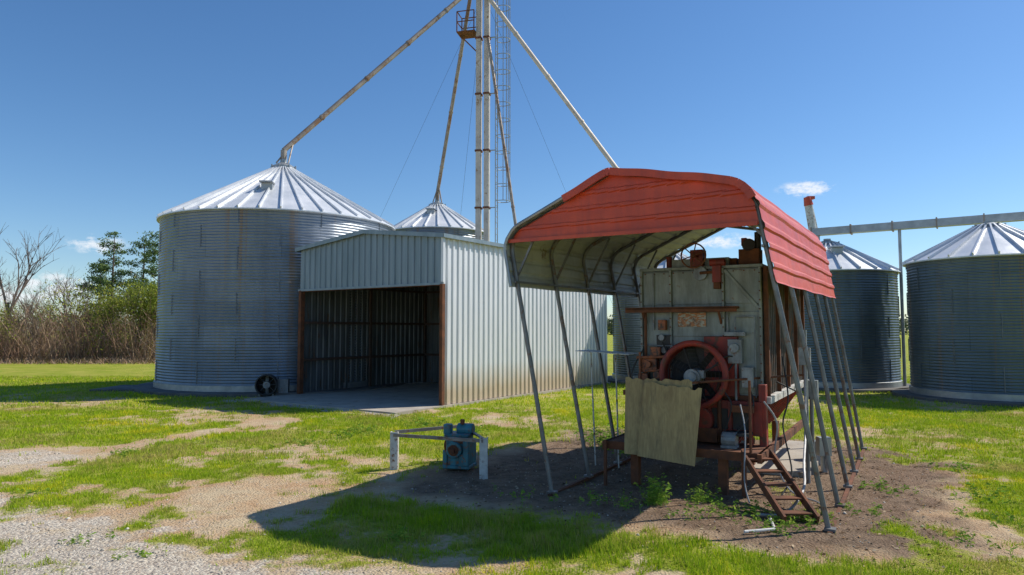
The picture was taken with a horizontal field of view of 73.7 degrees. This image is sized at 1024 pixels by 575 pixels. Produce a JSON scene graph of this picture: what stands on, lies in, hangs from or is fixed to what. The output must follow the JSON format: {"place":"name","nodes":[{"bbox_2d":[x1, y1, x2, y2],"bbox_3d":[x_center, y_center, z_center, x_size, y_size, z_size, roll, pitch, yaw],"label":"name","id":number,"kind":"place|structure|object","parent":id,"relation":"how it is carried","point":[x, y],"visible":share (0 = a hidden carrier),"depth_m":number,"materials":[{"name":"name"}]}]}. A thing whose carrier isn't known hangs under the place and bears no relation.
{"place":"outdoors","nodes":[
{"label":"outdoors","id":0,"kind":"place"},
{"bbox_2d":[0,331,1023,574],"bbox_3d":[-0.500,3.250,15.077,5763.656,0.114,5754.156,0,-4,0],"label":"ground","id":1,"kind":"structure","parent":0,"point":[243,494],"depth_m":9.25,"materials":[{"name":"plant"}]},
{"bbox_2d":[0,257,31,295],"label":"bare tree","id":2,"kind":"object","parent":1,"relation":"on","point":[9,278],"visible":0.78,"depth_m":56.82,"materials":[{"name":"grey plant"}]},
{"bbox_2d":[4,290,37,356],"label":"bare tree","id":3,"kind":"object","parent":1,"relation":"on","point":[24,309],"visible":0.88,"depth_m":49.66,"materials":[{"name":"brown plant"}]},
{"bbox_2d":[5,288,47,356],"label":"bare tree","id":4,"kind":"object","parent":1,"relation":"on","point":[30,311],"visible":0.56,"depth_m":51.71,"materials":[{"name":"brown plant"}]},
{"bbox_2d":[1,265,55,332],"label":"bare tree","id":5,"kind":"object","parent":1,"relation":"on","point":[8,295],"visible":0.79,"depth_m":53.01,"materials":[{"name":"brown plant"}]},
{"bbox_2d":[0,224,63,352],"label":"bare tree","id":6,"kind":"object","parent":1,"relation":"on","point":[28,269],"visible":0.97,"depth_m":55.94,"materials":[{"name":"brown plant"}]},
{"bbox_2d":[0,297,63,347],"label":"leafy tree","id":7,"kind":"object","parent":1,"relation":"on","point":[40,309],"visible":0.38,"depth_m":53.76,"materials":[{"name":"green plant"}]},
{"bbox_2d":[9,486,67,498],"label":"weed plant","id":8,"kind":"object","parent":1,"relation":"on","point":[29,490],"visible":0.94,"depth_m":9.50,"materials":[{"name":"green plant"}]},
{"bbox_2d":[34,266,88,356],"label":"bare tree","id":9,"kind":"object","parent":1,"relation":"on","point":[64,286],"visible":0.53,"depth_m":56.33,"materials":[{"name":"brown plant"}]},
{"bbox_2d":[39,268,96,340],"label":"bare tree","id":10,"kind":"object","parent":1,"relation":"on","point":[66,296],"visible":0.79,"depth_m":52.16,"materials":[{"name":"brown plant"}]},
{"bbox_2d":[0,266,156,363],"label":"brush thicket","id":11,"kind":"object","parent":1,"relation":"on","point":[18,346],"visible":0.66,"depth_m":49.64,"materials":[{"name":"brown plant"}]},
{"bbox_2d":[57,529,114,546],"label":"weed plant","id":12,"kind":"object","parent":1,"relation":"on","point":[81,538],"visible":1,"depth_m":7.38,"materials":[{"name":"green plant"}]},
{"bbox_2d":[67,261,116,337],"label":"pine tree","id":13,"kind":"object","parent":1,"relation":"on","point":[101,273],"visible":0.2,"depth_m":61.63,"materials":[{"name":"green plant"}]},
{"bbox_2d":[82,279,133,355],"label":"leafy tree","id":14,"kind":"object","parent":1,"relation":"on","point":[108,309],"visible":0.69,"depth_m":50.68,"materials":[{"name":"green plant"}]},
{"bbox_2d":[77,231,146,351],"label":"pine tree","id":15,"kind":"object","parent":1,"relation":"on","point":[113,249],"visible":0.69,"depth_m":60.00,"materials":[{"name":"green plant"}]},
{"bbox_2d":[89,385,134,391],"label":"concrete slab","id":16,"kind":"structure","parent":1,"relation":"on","point":[122,388],"depth_m":25.94,"materials":[{"name":"grey concrete"}]},
{"bbox_2d":[110,446,139,456],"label":"weed plant","id":17,"kind":"object","parent":1,"relation":"on","point":[125,451],"visible":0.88,"depth_m":12.72,"materials":[{"name":"green plant"}]},
{"bbox_2d":[107,232,158,313],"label":"pine tree","id":18,"kind":"object","parent":1,"relation":"on","point":[139,246],"visible":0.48,"depth_m":59.72,"materials":[{"name":"green plant"}]},
{"bbox_2d":[110,275,156,355],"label":"leafy tree","id":19,"kind":"object","parent":1,"relation":"on","point":[136,294],"visible":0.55,"depth_m":50.91,"materials":[{"name":"green plant"}]},
{"bbox_2d":[117,280,157,357],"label":"leafy tree","id":20,"kind":"object","parent":1,"relation":"on","point":[153,288],"visible":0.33,"depth_m":50.31,"materials":[{"name":"green plant"}]},
{"bbox_2d":[118,231,158,325],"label":"pine tree","id":21,"kind":"object","parent":1,"relation":"on","point":[151,262],"visible":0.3,"depth_m":57.97,"materials":[{"name":"green plant"}]},
{"bbox_2d":[111,547,167,559],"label":"weed plant","id":22,"kind":"object","parent":1,"relation":"on","point":[143,554],"visible":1,"depth_m":6.86,"materials":[{"name":"green plant"}]},
{"bbox_2d":[139,292,156,321],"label":"leafy tree","id":23,"kind":"object","parent":1,"relation":"on","point":[153,310],"visible":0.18,"depth_m":49.95,"materials":[{"name":"green plant"}]},
{"bbox_2d":[132,159,404,397],"bbox_3d":[-9.800,-0.651,28.996,10.780,9.700,10.780,0,-4,0],"label":"grain bin","id":24,"kind":"object","parent":1,"relation":"on","point":[229,271],"visible":0.6,"depth_m":24.59,"materials":[{"name":"metal"}]},
{"bbox_2d":[276,0,460,162],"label":"grain spout","id":25,"kind":"object","parent":24,"relation":"on","point":[345,97],"visible":0.98,"depth_m":31.47,"materials":[{"name":"grey metal"}]},
{"bbox_2d":[255,374,289,396],"bbox_3d":[-8.381,3.382,23.997,1.045,0.750,1.526,1,-4,-12],"label":"aeration fan","id":26,"kind":"object","parent":1,"relation":"on","point":[269,383],"visible":1,"depth_m":23.65},
{"bbox_2d":[271,436,326,446],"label":"weed plant","id":27,"kind":"object","parent":1,"relation":"on","point":[305,443],"visible":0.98,"depth_m":13.76,"materials":[{"name":"green plant"}]},
{"bbox_2d":[329,427,363,440],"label":"weed plant","id":28,"kind":"object","parent":1,"relation":"on","point":[348,433],"visible":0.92,"depth_m":14.80,"materials":[{"name":"green plant"}]},
{"bbox_2d":[347,423,383,435],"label":"weed plant","id":29,"kind":"object","parent":1,"relation":"on","point":[369,427],"visible":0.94,"depth_m":15.45,"materials":[{"name":"green plant"}]},
{"bbox_2d":[384,524,425,541],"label":"weed plant","id":30,"kind":"object","parent":1,"relation":"on","point":[398,534],"visible":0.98,"depth_m":7.47,"materials":[{"name":"green plant"}]},
{"bbox_2d":[224,230,609,418],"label":"metal shed","id":31,"kind":"structure","parent":1,"relation":"on","point":[441,325],"depth_m":23.70,"materials":[{"name":"metal"}]},
{"bbox_2d":[403,413,448,427],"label":"weed plant","id":32,"kind":"object","parent":1,"relation":"on","point":[427,423],"visible":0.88,"depth_m":16.39,"materials":[{"name":"green plant"}]},
{"bbox_2d":[394,200,483,239],"bbox_3d":[-4.250,-0.087,38.580,6.700,9.765,6.700,0,-4,0],"label":"grain bin","id":33,"kind":"object","parent":1,"relation":"on","point":[437,216],"visible":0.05,"depth_m":36.80,"materials":[{"name":"metal"}]},
{"bbox_2d":[432,0,471,202],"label":"grain spout","id":34,"kind":"object","parent":33,"relation":"attached to","point":[437,196],"visible":0.95,"depth_m":37.63,"materials":[{"name":"grey metal"}]},
{"bbox_2d":[390,425,487,478],"bbox_3d":[-1.258,2.677,11.130,1.384,0.659,1.662,1,-4,-18],"label":"motor stand","id":35,"kind":"object","parent":1,"relation":"on","point":[482,441],"visible":0.73,"depth_m":10.96,"materials":[{"name":"white paint"}]},
{"bbox_2d":[1,313,908,334],"bbox_3d":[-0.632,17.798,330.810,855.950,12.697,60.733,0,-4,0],"label":"distant treeline","id":36,"kind":"object","parent":1,"relation":"on","point":[609,327],"depth_m":324.90,"materials":[{"name":"plant"}]},
{"bbox_2d":[443,419,476,469],"bbox_3d":[-0.882,2.561,11.201,0.470,0.780,0.550,-1,-4,15],"label":"teal gear motor","id":37,"kind":"object","parent":1,"relation":"on","point":[459,455],"visible":0.94,"depth_m":11.10,"materials":[{"name":"paint"}]},
{"bbox_2d":[474,424,490,435],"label":"weed plant","id":38,"kind":"object","parent":1,"relation":"on","point":[480,430],"visible":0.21,"depth_m":15.07,"materials":[{"name":"green plant"}]},
{"bbox_2d":[456,0,510,242],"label":"grain elevator leg","id":39,"kind":"object","parent":1,"relation":"on","point":[469,34],"visible":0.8,"depth_m":35.48,"materials":[{"name":"metal"}]},
{"bbox_2d":[487,37,516,224],"bbox_3d":[-0.315,-6.563,34.624,2.327,13.026,0.192,-2,-4,30],"label":"grain spout","id":40,"kind":"object","parent":39,"relation":"attached to","point":[501,132],"visible":0.74,"depth_m":34.76,"materials":[{"name":"grey metal"}]},
{"bbox_2d":[381,3,610,299],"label":"guy wire","id":41,"kind":"object","parent":1,"relation":"on","point":[470,119],"depth_m":41.97,"materials":[{"name":"metal"}]},
{"bbox_2d":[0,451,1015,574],"bbox_3d":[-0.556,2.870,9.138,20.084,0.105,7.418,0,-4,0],"label":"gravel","id":42,"kind":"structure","parent":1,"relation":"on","point":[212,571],"depth_m":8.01,"materials":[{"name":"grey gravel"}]},
{"bbox_2d":[493,483,558,504],"bbox_3d":[0.117,2.819,9.396,0.575,0.134,1.019,3,-4,-36],"label":"weed plant","id":43,"kind":"object","parent":1,"relation":"on","point":[523,491],"visible":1,"depth_m":9.27,"materials":[{"name":"green plant"}]},
{"bbox_2d":[578,487,607,505],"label":"weed plant","id":44,"kind":"object","parent":1,"relation":"on","point":[591,495],"visible":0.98,"depth_m":9.12,"materials":[{"name":"green plant"}]},
{"bbox_2d":[564,423,624,443],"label":"weed plant","id":45,"kind":"object","parent":1,"relation":"on","point":[608,435],"visible":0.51,"depth_m":14.12,"materials":[{"name":"green plant"}]},
{"bbox_2d":[587,427,621,449],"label":"weed plant","id":46,"kind":"object","parent":1,"relation":"on","point":[599,439],"visible":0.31,"depth_m":13.38,"materials":[{"name":"green plant"}]},
{"bbox_2d":[599,438,630,456],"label":"weed plant","id":47,"kind":"object","parent":1,"relation":"on","point":[620,452],"visible":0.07,"depth_m":12.53,"materials":[{"name":"green plant"}]},
{"bbox_2d":[604,488,642,514],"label":"weed plant","id":48,"kind":"object","parent":1,"relation":"on","point":[622,499],"visible":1,"depth_m":8.82,"materials":[{"name":"green plant"}]},
{"bbox_2d":[608,252,689,383],"bbox_3d":[7.100,1.239,30.983,6.200,6.175,6.200,0,-4,0],"label":"grain bin","id":49,"kind":"object","parent":1,"relation":"on","point":[631,322],"visible":0.23,"depth_m":29.62,"materials":[{"name":"metal"}]},
{"bbox_2d":[488,0,618,167],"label":"grain spout","id":50,"kind":"object","parent":49,"relation":"on","point":[582,123],"visible":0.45,"depth_m":33.76,"materials":[{"name":"grey metal"}]},
{"bbox_2d":[633,472,672,505],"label":"weed plant","id":51,"kind":"object","parent":1,"relation":"on","point":[661,495],"visible":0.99,"depth_m":8.97,"materials":[{"name":"green plant"}]},
{"bbox_2d":[399,428,965,574],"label":"dead leaves","id":52,"kind":"object","parent":1,"relation":"on","point":[829,533],"visible":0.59,"depth_m":9.24,"materials":[{"name":"brown plant"}]},
{"bbox_2d":[503,167,866,533],"bbox_3d":[3.373,0.742,11.640,4.324,4.619,6.501,-2,-4,30],"label":"metal carport","id":53,"kind":"object","parent":1,"relation":"on","point":[610,231],"visible":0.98,"depth_m":9.78,"materials":[{"name":"red paint"}]},
{"bbox_2d":[575,232,820,516],"bbox_3d":[3.522,1.158,11.768,3.836,3.850,6.215,-2,-4,30],"label":"grain dryer","id":54,"kind":"object","parent":1,"relation":"on","point":[714,380],"visible":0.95,"depth_m":10.29,"materials":[{"name":"metal"}]},
{"bbox_2d":[663,498,735,520],"bbox_3d":[2.312,2.777,8.425,0.801,0.128,0.819,-3,-4,36],"label":"weed plant","id":55,"kind":"object","parent":1,"relation":"on","point":[690,506],"visible":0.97,"depth_m":8.45,"materials":[{"name":"green plant"}]},
{"bbox_2d":[685,483,722,503],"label":"weed plant","id":56,"kind":"object","parent":1,"relation":"on","point":[710,498],"visible":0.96,"depth_m":9.16,"materials":[{"name":"green plant"}]},
{"bbox_2d":[695,494,772,520],"bbox_3d":[2.878,2.776,8.678,1.000,0.182,0.947,0,-4,7],"label":"weed plant","id":57,"kind":"object","parent":1,"relation":"on","point":[752,509],"visible":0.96,"depth_m":8.62,"materials":[{"name":"green plant"}]},
{"bbox_2d":[744,517,775,532],"bbox_3d":[2.934,2.759,7.873,0.236,0.046,0.711,-3,-5,44],"label":"pvc pipe","id":58,"kind":"object","parent":1,"relation":"on","point":[759,530],"visible":0.86,"depth_m":7.74,"materials":[{"name":"white paint"}]},
{"bbox_2d":[735,512,815,539],"bbox_3d":[3.057,2.736,7.862,0.837,0.117,0.831,1,-4,-11],"label":"weed plant","id":59,"kind":"object","parent":1,"relation":"on","point":[775,519],"visible":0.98,"depth_m":7.89,"materials":[{"name":"green plant"}]},
{"bbox_2d":[741,449,819,523],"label":"metal stairs","id":60,"kind":"structure","parent":1,"relation":"on","point":[792,484],"depth_m":8.68,"materials":[{"name":"metal"}]},
{"bbox_2d":[747,440,818,476],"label":"concrete slab","id":61,"kind":"structure","parent":1,"relation":"on","point":[795,448],"depth_m":11.54,"materials":[{"name":"grey concrete"}]},
{"bbox_2d":[764,508,837,528],"bbox_3d":[3.465,2.753,8.211,0.865,0.138,0.728,0,-4,0],"label":"weed plant","id":62,"kind":"object","parent":1,"relation":"on","point":[805,517],"visible":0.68,"depth_m":8.14,"materials":[{"name":"green plant"}]},
{"bbox_2d":[815,436,831,472],"bbox_3d":[5.050,2.709,11.025,0.200,0.578,0.195,0,-4,0],"label":"utility pedestal","id":63,"kind":"object","parent":1,"relation":"on","point":[820,451],"visible":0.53,"depth_m":11.00,"materials":[{"name":"grey metal"}]},
{"bbox_2d":[801,239,909,392],"bbox_3d":[13.100,1.065,28.188,6.200,6.175,6.200,0,-4,0],"label":"grain bin","id":64,"kind":"object","parent":1,"relation":"on","point":[866,293],"visible":0.59,"depth_m":25.81,"materials":[{"name":"metal"}]},
{"bbox_2d":[838,501,898,524],"bbox_3d":[4.387,2.752,8.336,0.537,0.114,0.963,-1,-4,9],"label":"weed plant","id":65,"kind":"object","parent":1,"relation":"on","point":[875,512],"visible":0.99,"depth_m":8.42,"materials":[{"name":"green plant"}]},
{"bbox_2d":[857,475,919,496],"bbox_3d":[5.435,2.861,9.865,0.688,0.157,0.847,1,-4,-18],"label":"weed plant","id":66,"kind":"object","parent":1,"relation":"on","point":[882,485],"visible":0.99,"depth_m":9.85,"materials":[{"name":"green plant"}]},
{"bbox_2d":[892,221,1023,407],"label":"grain bin","id":67,"kind":"object","parent":1,"relation":"on","point":[965,301],"visible":1,"depth_m":21.77,"materials":[{"name":"metal"}]},
{"bbox_2d":[922,458,997,474],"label":"weed plant","id":68,"kind":"object","parent":1,"relation":"on","point":[967,465],"visible":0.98,"depth_m":11.35,"materials":[{"name":"green plant"}]},
{"bbox_2d":[932,527,1018,557],"bbox_3d":[4.949,2.703,7.300,0.771,0.138,0.703,-3,-4,36],"label":"weed plant","id":69,"kind":"object","parent":1,"relation":"on","point":[965,536],"visible":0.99,"depth_m":7.35,"materials":[{"name":"green plant"}]},
{"bbox_2d":[950,479,1023,509],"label":"weed plant","id":70,"kind":"object","parent":1,"relation":"on","point":[977,494],"visible":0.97,"depth_m":9.35,"materials":[{"name":"green plant"}]},
{"bbox_2d":[954,506,1023,527],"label":"weed plant","id":71,"kind":"object","parent":1,"relation":"on","point":[1011,517],"visible":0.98,"depth_m":8.36,"materials":[{"name":"green plant"}]},
{"bbox_2d":[0,375,1023,574],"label":"grass","id":72,"kind":"structure","parent":0,"point":[399,513],"depth_m":11.22,"materials":[{"name":"green plant"}]},
{"bbox_2d":[0,0,1023,330],"label":"sky","id":73,"kind":"structure","parent":0,"point":[116,115],"materials":[{"name":"blue"}]},
{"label":"concrete slab","id":74,"kind":"object","parent":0,"visible":0},
{"bbox_2d":[804,196,1023,385],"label":"overhead conveyor","id":75,"kind":"object","parent":74,"relation":"on","point":[899,226],"visible":0.8,"depth_m":26.84,"materials":[{"name":"grey metal"}]}
]}

